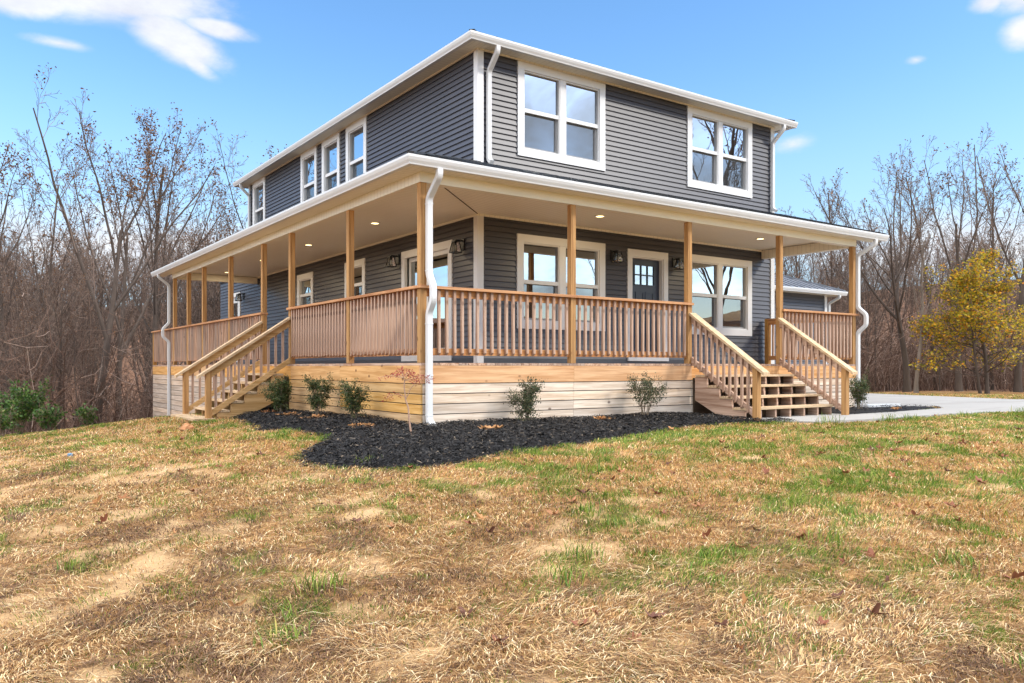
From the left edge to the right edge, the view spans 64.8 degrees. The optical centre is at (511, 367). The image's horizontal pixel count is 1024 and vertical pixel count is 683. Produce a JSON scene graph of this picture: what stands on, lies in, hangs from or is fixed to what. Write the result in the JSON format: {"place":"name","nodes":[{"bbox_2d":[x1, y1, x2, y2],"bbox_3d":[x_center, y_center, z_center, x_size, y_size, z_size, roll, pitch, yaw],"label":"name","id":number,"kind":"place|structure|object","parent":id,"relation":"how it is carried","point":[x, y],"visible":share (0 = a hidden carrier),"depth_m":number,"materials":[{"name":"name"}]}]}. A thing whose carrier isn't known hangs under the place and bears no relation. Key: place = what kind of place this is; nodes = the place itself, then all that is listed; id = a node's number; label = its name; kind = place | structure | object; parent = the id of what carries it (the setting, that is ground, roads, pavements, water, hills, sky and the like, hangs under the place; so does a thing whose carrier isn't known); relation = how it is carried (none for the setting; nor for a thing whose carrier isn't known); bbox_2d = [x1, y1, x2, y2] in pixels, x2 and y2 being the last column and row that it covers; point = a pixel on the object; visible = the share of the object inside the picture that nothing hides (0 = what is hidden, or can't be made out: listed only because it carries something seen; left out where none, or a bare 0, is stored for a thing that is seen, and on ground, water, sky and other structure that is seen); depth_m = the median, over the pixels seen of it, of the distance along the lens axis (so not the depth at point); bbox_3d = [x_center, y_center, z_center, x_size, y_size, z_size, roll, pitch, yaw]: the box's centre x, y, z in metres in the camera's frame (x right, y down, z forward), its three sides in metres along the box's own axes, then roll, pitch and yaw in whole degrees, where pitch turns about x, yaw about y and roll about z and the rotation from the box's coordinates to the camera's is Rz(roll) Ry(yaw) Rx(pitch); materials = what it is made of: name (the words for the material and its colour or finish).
{"place":"outdoors","nodes":[
{"label":"outdoors","id":0,"kind":"place"},
{"bbox_2d":[0,280,1023,682],"bbox_3d":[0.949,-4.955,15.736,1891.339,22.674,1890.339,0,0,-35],"label":"ground","id":1,"kind":"structure","parent":0,"point":[160,560],"depth_m":4.63,"materials":[{"name":"beige plant"}]},
{"bbox_2d":[0,404,21,436],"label":"evergreen bush","id":2,"kind":"object","parent":1,"relation":"on","point":[7,419],"visible":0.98,"depth_m":15.41,"materials":[{"name":"green plant"}]},
{"bbox_2d":[0,268,36,433],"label":"tree","id":3,"kind":"object","parent":1,"relation":"on","point":[3,328],"visible":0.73,"depth_m":23.94,"materials":[{"name":"brown plant"}]},
{"bbox_2d":[0,375,53,434],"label":"evergreen bush","id":4,"kind":"object","parent":1,"relation":"on","point":[20,400],"visible":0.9,"depth_m":16.76,"materials":[{"name":"green plant"}]},
{"bbox_2d":[10,309,46,390],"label":"tree","id":5,"kind":"object","parent":1,"relation":"on","point":[28,343],"visible":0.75,"depth_m":21.88,"materials":[{"name":"brown plant"}]},
{"bbox_2d":[0,321,62,400],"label":"tree","id":6,"kind":"object","parent":1,"relation":"on","point":[14,351],"visible":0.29,"depth_m":25.36,"materials":[{"name":"brown plant"}]},
{"bbox_2d":[0,140,64,432],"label":"bare tree","id":7,"kind":"object","parent":1,"relation":"on","point":[2,267],"visible":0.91,"depth_m":27.89,"materials":[{"name":"brown plant"}]},
{"bbox_2d":[6,284,58,431],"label":"tree","id":8,"kind":"object","parent":1,"relation":"on","point":[39,343],"visible":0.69,"depth_m":22.62,"materials":[{"name":"brown plant"}]},
{"bbox_2d":[0,223,65,372],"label":"tree","id":9,"kind":"object","parent":1,"relation":"on","point":[29,299],"visible":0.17,"depth_m":34.32,"materials":[{"name":"brown plant"}]},
{"bbox_2d":[1,250,74,380],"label":"tree","id":10,"kind":"object","parent":1,"relation":"on","point":[22,266],"visible":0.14,"depth_m":43.55,"materials":[{"name":"brown plant"}]},
{"bbox_2d":[0,275,78,423],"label":"tree","id":11,"kind":"object","parent":1,"relation":"on","point":[15,312],"visible":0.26,"depth_m":28.65,"materials":[{"name":"brown plant"}]},
{"bbox_2d":[0,307,80,428],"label":"tree","id":12,"kind":"object","parent":1,"relation":"on","point":[21,343],"visible":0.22,"depth_m":27.04,"materials":[{"name":"brown plant"}]},
{"bbox_2d":[0,224,80,301],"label":"tree","id":13,"kind":"object","parent":1,"relation":"on","point":[42,257],"visible":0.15,"depth_m":52.21,"materials":[{"name":"brown plant"}]},
{"bbox_2d":[4,263,89,407],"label":"tree","id":14,"kind":"object","parent":1,"relation":"on","point":[31,287],"visible":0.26,"depth_m":34.70,"materials":[{"name":"brown plant"}]},
{"bbox_2d":[32,403,66,430],"bbox_3d":[-9.187,1.030,15.891,0.599,0.637,0.646,0,0,24],"label":"evergreen bush","id":15,"kind":"object","parent":1,"relation":"on","point":[50,413],"visible":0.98,"depth_m":15.88,"materials":[{"name":"green plant"}]},
{"bbox_2d":[0,123,112,430],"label":"bare tree","id":16,"kind":"object","parent":1,"relation":"on","point":[50,269],"visible":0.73,"depth_m":32.75,"materials":[{"name":"brown plant"}]},
{"bbox_2d":[20,273,94,426],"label":"tree","id":17,"kind":"object","parent":1,"relation":"on","point":[38,322],"visible":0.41,"depth_m":24.97,"materials":[{"name":"brown plant"}]},
{"bbox_2d":[18,334,98,429],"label":"tree","id":18,"kind":"object","parent":1,"relation":"on","point":[41,379],"visible":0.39,"depth_m":23.16,"materials":[{"name":"brown plant"}]},
{"bbox_2d":[2,229,115,426],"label":"tree","id":19,"kind":"object","parent":1,"relation":"on","point":[79,247],"visible":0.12,"depth_m":45.87,"materials":[{"name":"brown plant"}]},
{"bbox_2d":[21,264,100,429],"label":"tree","id":20,"kind":"object","parent":1,"relation":"on","point":[60,326],"visible":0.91,"depth_m":22.86,"materials":[{"name":"brown plant"}]},
{"bbox_2d":[20,252,118,391],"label":"tree","id":21,"kind":"object","parent":1,"relation":"on","point":[76,293],"visible":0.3,"depth_m":38.91,"materials":[{"name":"brown plant"}]},
{"bbox_2d":[48,230,93,381],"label":"tree","id":22,"kind":"object","parent":1,"relation":"on","point":[75,238],"visible":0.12,"depth_m":48.51,"materials":[{"name":"brown plant"}]},
{"bbox_2d":[45,346,96,427],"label":"tree","id":23,"kind":"object","parent":1,"relation":"on","point":[84,375],"visible":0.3,"depth_m":26.07,"materials":[{"name":"brown plant"}]},
{"bbox_2d":[58,315,92,426],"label":"tree","id":24,"kind":"object","parent":1,"relation":"on","point":[74,349],"visible":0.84,"depth_m":22.25,"materials":[{"name":"brown plant"}]},
{"bbox_2d":[66,286,102,406],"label":"tree","id":25,"kind":"object","parent":1,"relation":"on","point":[87,305],"visible":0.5,"depth_m":27.11,"materials":[{"name":"brown plant"}]},
{"bbox_2d":[72,401,97,425],"bbox_3d":[-8.637,1.001,16.287,0.474,0.616,0.406,0,0,-35],"label":"evergreen bush","id":26,"kind":"object","parent":1,"relation":"on","point":[83,413],"visible":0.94,"depth_m":16.27,"materials":[{"name":"green plant"}]},
{"bbox_2d":[26,296,149,411],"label":"tree","id":27,"kind":"object","parent":1,"relation":"on","point":[94,345],"visible":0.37,"depth_m":27.74,"materials":[{"name":"brown plant"}]},
{"bbox_2d":[48,220,128,363],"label":"tree","id":28,"kind":"object","parent":1,"relation":"on","point":[103,247],"visible":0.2,"depth_m":59.41,"materials":[{"name":"brown plant"}]},
{"bbox_2d":[79,337,104,410],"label":"tree","id":29,"kind":"object","parent":1,"relation":"on","point":[90,362],"visible":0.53,"depth_m":26.34,"materials":[{"name":"brown plant"}]},
{"bbox_2d":[57,244,151,403],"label":"tree","id":30,"kind":"object","parent":1,"relation":"on","point":[100,283],"visible":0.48,"depth_m":37.01,"materials":[{"name":"brown plant"}]},
{"bbox_2d":[59,258,151,418],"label":"tree","id":31,"kind":"object","parent":1,"relation":"on","point":[96,325],"visible":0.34,"depth_m":35.87,"materials":[{"name":"brown plant"}]},
{"bbox_2d":[48,245,163,396],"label":"tree","id":32,"kind":"object","parent":1,"relation":"on","point":[108,301],"visible":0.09,"depth_m":53.75,"materials":[{"name":"brown plant"}]},
{"bbox_2d":[13,63,248,423],"bbox_3d":[-11.925,-3.021,25.653,6.592,12.203,3.830,0,0,-14],"label":"bare tree","id":33,"kind":"object","parent":1,"relation":"on","point":[113,304],"visible":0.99,"depth_m":25.45,"materials":[{"name":"brown plant"}]},
{"bbox_2d":[124,258,161,405],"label":"tree","id":34,"kind":"object","parent":1,"relation":"on","point":[141,319],"visible":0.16,"depth_m":48.28,"materials":[{"name":"brown plant"}]},
{"bbox_2d":[118,282,172,415],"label":"tree","id":35,"kind":"object","parent":1,"relation":"on","point":[144,336],"visible":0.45,"depth_m":34.52,"materials":[{"name":"brown plant"}]},
{"bbox_2d":[47,102,244,420],"bbox_3d":[-13.341,-2.997,30.632,5.165,13.432,6.303,0,0,6],"label":"bare tree","id":36,"kind":"object","parent":1,"relation":"on","point":[119,363],"visible":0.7,"depth_m":29.34,"materials":[{"name":"brown plant"}]},
{"bbox_2d":[94,225,201,377],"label":"tree","id":37,"kind":"object","parent":1,"relation":"on","point":[105,258],"visible":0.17,"depth_m":51.11,"materials":[{"name":"brown plant"}]},
{"bbox_2d":[129,222,172,353],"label":"tree","id":38,"kind":"object","parent":1,"relation":"on","point":[146,298],"visible":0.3,"depth_m":43.80,"materials":[{"name":"brown plant"}]},
{"bbox_2d":[126,311,177,396],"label":"tree","id":39,"kind":"object","parent":1,"relation":"on","point":[146,355],"visible":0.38,"depth_m":31.81,"materials":[{"name":"brown plant"}]},
{"bbox_2d":[117,143,200,417],"bbox_3d":[-15.831,-2.731,36.540,3.427,14.563,3.423,0,0,29],"label":"bare tree","id":40,"kind":"object","parent":1,"relation":"on","point":[169,238],"visible":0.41,"depth_m":36.33,"materials":[{"name":"brown plant"}]},
{"bbox_2d":[117,229,219,339],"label":"tree","id":41,"kind":"object","parent":1,"relation":"on","point":[169,281],"visible":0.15,"depth_m":35.09,"materials":[{"name":"brown plant"}]},
{"bbox_2d":[108,105,247,392],"bbox_3d":[-12.587,-2.898,30.939,5.360,13.332,4.111,0,0,-28],"label":"bare tree","id":42,"kind":"object","parent":1,"relation":"on","point":[155,301],"visible":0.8,"depth_m":30.40,"materials":[{"name":"brown plant"}]},
{"bbox_2d":[140,224,234,363],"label":"tree","id":43,"kind":"object","parent":1,"relation":"on","point":[179,287],"visible":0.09,"depth_m":44.41,"materials":[{"name":"brown plant"}]},
{"bbox_2d":[159,278,220,364],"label":"tree","id":44,"kind":"object","parent":1,"relation":"on","point":[180,319],"visible":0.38,"depth_m":33.75,"materials":[{"name":"brown plant"}]},
{"bbox_2d":[158,204,234,320],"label":"tree","id":45,"kind":"object","parent":1,"relation":"on","point":[196,244],"visible":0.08,"depth_m":39.90,"materials":[{"name":"brown plant"}]},
{"bbox_2d":[166,180,238,322],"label":"bare tree","id":46,"kind":"object","parent":1,"relation":"on","point":[208,243],"visible":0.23,"depth_m":35.08,"materials":[{"name":"brown plant"}]},
{"bbox_2d":[200,282,220,361],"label":"tree","id":47,"kind":"object","parent":1,"relation":"on","point":[217,307],"visible":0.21,"depth_m":33.21,"materials":[{"name":"brown plant"}]},
{"bbox_2d":[171,317,290,420],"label":"porch stairs","id":48,"kind":"structure","parent":1,"relation":"on","point":[238,397],"depth_m":13.60,"materials":[{"name":"beige wood"}]},
{"bbox_2d":[204,117,286,244],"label":"bare tree","id":49,"kind":"object","parent":1,"relation":"on","point":[225,213],"visible":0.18,"depth_m":30.39,"materials":[{"name":"grey plant"}]},
{"bbox_2d":[259,375,293,411],"bbox_3d":[-3.813,0.475,13.123,0.555,0.731,0.593,0,0,-35],"label":"shrub","id":50,"kind":"object","parent":1,"relation":"on","point":[279,394],"visible":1,"depth_m":13.06,"materials":[{"name":"green plant"}]},
{"bbox_2d":[301,372,336,414],"bbox_3d":[-2.808,0.420,11.877,0.517,0.775,0.480,0,0,1],"label":"shrub","id":51,"kind":"object","parent":1,"relation":"on","point":[318,400],"visible":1,"depth_m":11.83,"materials":[{"name":"green plant"}]},
{"bbox_2d":[335,378,372,418],"bbox_3d":[-2.127,0.465,10.831,0.522,0.668,0.478,0,0,-35],"label":"shrub","id":52,"kind":"object","parent":1,"relation":"on","point":[347,390],"visible":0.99,"depth_m":10.75,"materials":[{"name":"green plant"}]},
{"bbox_2d":[378,366,434,433],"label":"maple sapling","id":53,"kind":"object","parent":1,"relation":"on","point":[396,375],"visible":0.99,"depth_m":9.14,"materials":[{"name":"plant"}]},
{"bbox_2d":[219,29,797,364],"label":"house","id":54,"kind":"structure","parent":1,"relation":"on","point":[472,94],"depth_m":14.95,"materials":[{"name":"grey plastic"}]},
{"bbox_2d":[252,177,265,224],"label":"window","id":55,"kind":"structure","parent":54,"relation":"in","point":[258,187],"depth_m":22.18,"materials":[{"name":"white plastic"}]},
{"bbox_2d":[297,272,313,305],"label":"window","id":56,"kind":"structure","parent":54,"relation":"in","point":[305,288],"depth_m":19.30,"materials":[{"name":"white plastic"}]},
{"bbox_2d":[300,146,317,201],"bbox_3d":[-4.751,-4.316,19.035,0.128,1.577,1.013,0,0,-35],"label":"window","id":57,"kind":"structure","parent":54,"relation":"in","point":[308,159],"depth_m":19.13,"materials":[{"name":"white plastic"}]},
{"bbox_2d":[322,132,340,192],"bbox_3d":[-3.987,-4.316,17.945,0.128,1.577,1.005,0,0,-35],"label":"window","id":58,"kind":"structure","parent":54,"relation":"in","point":[331,149],"depth_m":18.03,"materials":[{"name":"white plastic"}]},
{"bbox_2d":[344,258,365,297],"bbox_3d":[-3.245,-1.714,16.887,0.128,1.028,1.020,0,0,-35],"label":"window","id":59,"kind":"structure","parent":54,"relation":"in","point":[359,265],"depth_m":16.80,"materials":[{"name":"white plastic"}]},
{"bbox_2d":[345,116,366,181],"bbox_3d":[-3.211,-4.316,16.838,0.128,1.577,1.020,0,0,-35],"label":"window","id":60,"kind":"structure","parent":54,"relation":"in","point":[356,133],"depth_m":16.91,"materials":[{"name":"white plastic"}]},
{"bbox_2d":[401,240,452,360],"bbox_3d":[-1.504,-1.133,14.387,0.157,2.045,1.837,0,0,-35],"label":"patio door","id":61,"kind":"structure","parent":54,"relation":"in","point":[442,259],"depth_m":14.07,"materials":[{"name":"white plastic"}]},
{"bbox_2d":[449,239,464,253],"bbox_3d":[-0.902,-1.996,13.266,0.226,0.237,0.162,0,0,-35],"label":"wall lantern","id":62,"kind":"object","parent":54,"relation":"attached to","point":[459,246],"depth_m":13.26,"materials":[{"name":"black metal"}]},
{"bbox_2d":[516,233,604,330],"bbox_3d":[0.849,-1.436,14.000,1.943,1.577,0.128,0,0,-35],"label":"window","id":63,"kind":"structure","parent":54,"relation":"in","point":[541,267],"depth_m":13.92,"materials":[{"name":"glass"}]},
{"bbox_2d":[517,60,605,170],"bbox_3d":[0.856,-4.314,14.005,1.930,1.572,0.128,0,0,-35],"label":"window","id":64,"kind":"structure","parent":54,"relation":"in","point":[561,116],"depth_m":13.96,"materials":[{"name":"glass"}]},
{"bbox_2d":[610,250,623,262],"bbox_3d":[1.889,-2.002,14.535,0.162,0.237,0.226,0,0,-35],"label":"wall lantern","id":65,"kind":"object","parent":54,"relation":"attached to","point":[616,256],"depth_m":14.53,"materials":[{"name":"black metal"}]},
{"bbox_2d":[627,249,668,360],"bbox_3d":[2.516,-1.149,15.180,1.053,2.067,0.190,0,0,-35],"label":"front door","id":66,"kind":"structure","parent":54,"relation":"in","point":[647,271],"depth_m":15.22,"materials":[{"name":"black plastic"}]},
{"bbox_2d":[686,106,751,198],"bbox_3d":[4.192,-4.314,16.343,1.944,1.572,0.128,0,0,-35],"label":"window","id":67,"kind":"structure","parent":54,"relation":"in","point":[719,147],"depth_m":16.29,"materials":[{"name":"glass"}]},
{"bbox_2d":[692,254,751,335],"bbox_3d":[4.187,-1.431,16.340,1.937,1.568,0.128,0,0,-35],"label":"window","id":68,"kind":"structure","parent":54,"relation":"in","point":[721,287],"depth_m":16.38,"materials":[{"name":"glass"}]},
{"bbox_2d":[0,241,1023,434],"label":"undergrowth","id":69,"kind":"object","parent":1,"relation":"on","point":[884,380],"visible":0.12,"depth_m":30.00,"materials":[{"name":"brown plant"}]},
{"bbox_2d":[503,376,544,420],"bbox_3d":[0.210,0.445,10.536,0.540,0.715,0.535,0,0,-35],"label":"shrub","id":70,"kind":"object","parent":1,"relation":"on","point":[527,404],"visible":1,"depth_m":10.50,"materials":[{"name":"green plant"}]},
{"bbox_2d":[151,151,899,425],"bbox_3d":[-1.482,-0.618,19.276,10.789,5.436,16.293,0,0,-35],"label":"porch","id":71,"kind":"object","parent":1,"relation":"on","point":[422,195],"visible":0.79,"depth_m":12.18,"materials":[{"name":"brown wood"}]},
{"bbox_2d":[230,404,938,470],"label":"mulch","id":72,"kind":"object","parent":1,"relation":"on","point":[383,443],"visible":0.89,"depth_m":9.23,"materials":[{"name":"black wood"}]},
{"bbox_2d":[625,371,668,416],"bbox_3d":[1.928,0.427,11.771,0.700,0.778,0.613,0,0,-35],"label":"shrub","id":73,"kind":"object","parent":1,"relation":"on","point":[651,390],"visible":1,"depth_m":11.72,"materials":[{"name":"green plant"}]},
{"bbox_2d":[779,208,834,283],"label":"bare tree","id":74,"kind":"object","parent":1,"relation":"on","point":[796,263],"visible":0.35,"depth_m":37.91,"materials":[{"name":"grey plant"}]},
{"bbox_2d":[775,273,847,363],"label":"garage wing","id":75,"kind":"structure","parent":1,"relation":"on","point":[800,294],"depth_m":23.71,"materials":[{"name":"grey"}]},
{"bbox_2d":[811,176,854,311],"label":"bare tree","id":76,"kind":"object","parent":1,"relation":"on","point":[834,220],"visible":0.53,"depth_m":36.11,"materials":[{"name":"grey plant"}]},
{"bbox_2d":[823,250,845,310],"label":"tree","id":77,"kind":"object","parent":1,"relation":"on","point":[836,277],"visible":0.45,"depth_m":36.00,"materials":[{"name":"brown plant"}]},
{"bbox_2d":[812,256,882,349],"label":"tree","id":78,"kind":"object","parent":1,"relation":"on","point":[825,280],"visible":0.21,"depth_m":41.48,"materials":[{"name":"brown plant"}]},
{"bbox_2d":[827,261,894,361],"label":"tree","id":79,"kind":"object","parent":1,"relation":"on","point":[868,300],"visible":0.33,"depth_m":36.19,"materials":[{"name":"brown plant"}]},
{"bbox_2d":[849,369,873,408],"bbox_3d":[6.197,0.407,14.396,0.463,0.845,0.570,0,0,16],"label":"shrub","id":80,"kind":"object","parent":1,"relation":"on","point":[858,390],"visible":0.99,"depth_m":14.31,"materials":[{"name":"green plant"}]},
{"bbox_2d":[800,138,943,391],"bbox_3d":[13.659,-3.874,29.584,5.361,9.814,4.175,0,0,-35],"label":"bare tree","id":81,"kind":"object","parent":1,"relation":"on","point":[905,362],"visible":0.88,"depth_m":29.73,"materials":[{"name":"brown plant"}]},
{"bbox_2d":[865,291,885,391],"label":"tree","id":82,"kind":"object","parent":1,"relation":"on","point":[875,324],"visible":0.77,"depth_m":32.65,"materials":[{"name":"brown plant"}]},
{"bbox_2d":[824,179,939,391],"bbox_3d":[15.612,-3.389,34.289,4.821,9.047,2.941,0,0,-2],"label":"bare tree","id":83,"kind":"object","parent":1,"relation":"on","point":[847,267],"visible":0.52,"depth_m":34.01,"materials":[{"name":"grey plant"}]},
{"bbox_2d":[863,249,919,390],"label":"tree","id":84,"kind":"object","parent":1,"relation":"on","point":[892,319],"visible":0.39,"depth_m":36.33,"materials":[{"name":"brown plant"}]},
{"bbox_2d":[761,393,1023,423],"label":"concrete drive","id":85,"kind":"structure","parent":1,"relation":"on","point":[953,405],"depth_m":15.85,"materials":[{"name":"white concrete"}]},
{"bbox_2d":[689,313,857,419],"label":"porch stairs","id":86,"kind":"structure","parent":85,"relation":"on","point":[760,391],"depth_m":12.77,"materials":[{"name":"beige wood"}]},
{"bbox_2d":[864,248,932,387],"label":"tree","id":87,"kind":"object","parent":1,"relation":"on","point":[906,300],"visible":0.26,"depth_m":42.24,"materials":[{"name":"brown plant"}]},
{"bbox_2d":[884,148,950,389],"bbox_3d":[17.780,-4.303,35.399,2.618,10.809,2.337,0,0,30],"label":"bare tree","id":88,"kind":"object","parent":1,"relation":"on","point":[919,238],"visible":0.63,"depth_m":35.43,"materials":[{"name":"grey plant"}]},
{"bbox_2d":[903,222,938,392],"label":"bare tree","id":89,"kind":"object","parent":1,"relation":"on","point":[922,253],"visible":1,"depth_m":26.84,"materials":[{"name":"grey plant"}]},
{"bbox_2d":[907,259,951,318],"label":"tree","id":90,"kind":"object","parent":1,"relation":"on","point":[933,287],"visible":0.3,"depth_m":46.82,"materials":[{"name":"brown plant"}]},
{"bbox_2d":[910,298,955,390],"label":"tree","id":91,"kind":"object","parent":1,"relation":"on","point":[931,337],"visible":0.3,"depth_m":32.40,"materials":[{"name":"brown plant"}]},
{"bbox_2d":[920,236,975,342],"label":"tree","id":92,"kind":"object","parent":1,"relation":"on","point":[940,300],"visible":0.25,"depth_m":54.81,"materials":[{"name":"brown plant"}]},
{"bbox_2d":[910,126,1019,391],"bbox_3d":[17.618,-4.300,31.601,3.761,10.687,4.221,0,0,26],"label":"bare tree","id":93,"kind":"object","parent":1,"relation":"on","point":[958,384],"visible":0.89,"depth_m":31.01,"materials":[{"name":"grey plant"}]},
{"bbox_2d":[907,247,1023,393],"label":"yellow tree","id":94,"kind":"object","parent":1,"relation":"on","point":[970,291],"visible":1,"depth_m":26.49,"materials":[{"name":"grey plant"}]},
{"bbox_2d":[943,230,1006,385],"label":"tree","id":95,"kind":"object","parent":1,"relation":"on","point":[968,263],"visible":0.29,"depth_m":39.32,"materials":[{"name":"brown plant"}]},
{"bbox_2d":[942,123,1023,391],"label":"bare tree","id":96,"kind":"object","parent":1,"relation":"on","point":[1017,386],"visible":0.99,"depth_m":28.90,"materials":[{"name":"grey plant"}]},
{"bbox_2d":[944,166,1023,389],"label":"bare tree","id":97,"kind":"object","parent":1,"relation":"on","point":[992,243],"visible":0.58,"depth_m":33.97,"materials":[{"name":"grey plant"}]},
{"bbox_2d":[979,226,1023,334],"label":"tree","id":98,"kind":"object","parent":1,"relation":"on","point":[1015,263],"visible":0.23,"depth_m":41.59,"materials":[{"name":"brown plant"}]},
{"bbox_2d":[982,261,1023,356],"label":"tree","id":99,"kind":"object","parent":1,"relation":"on","point":[1016,292],"visible":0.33,"depth_m":32.37,"materials":[{"name":"brown plant"}]},
{"bbox_2d":[996,229,1020,367],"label":"tree","id":100,"kind":"object","parent":1,"relation":"on","point":[1013,252],"visible":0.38,"depth_m":40.53,"materials":[{"name":"brown plant"}]},
{"bbox_2d":[0,0,1023,309],"label":"sky","id":101,"kind":"structure","parent":0,"point":[859,79],"materials":[{"name":"blue"}]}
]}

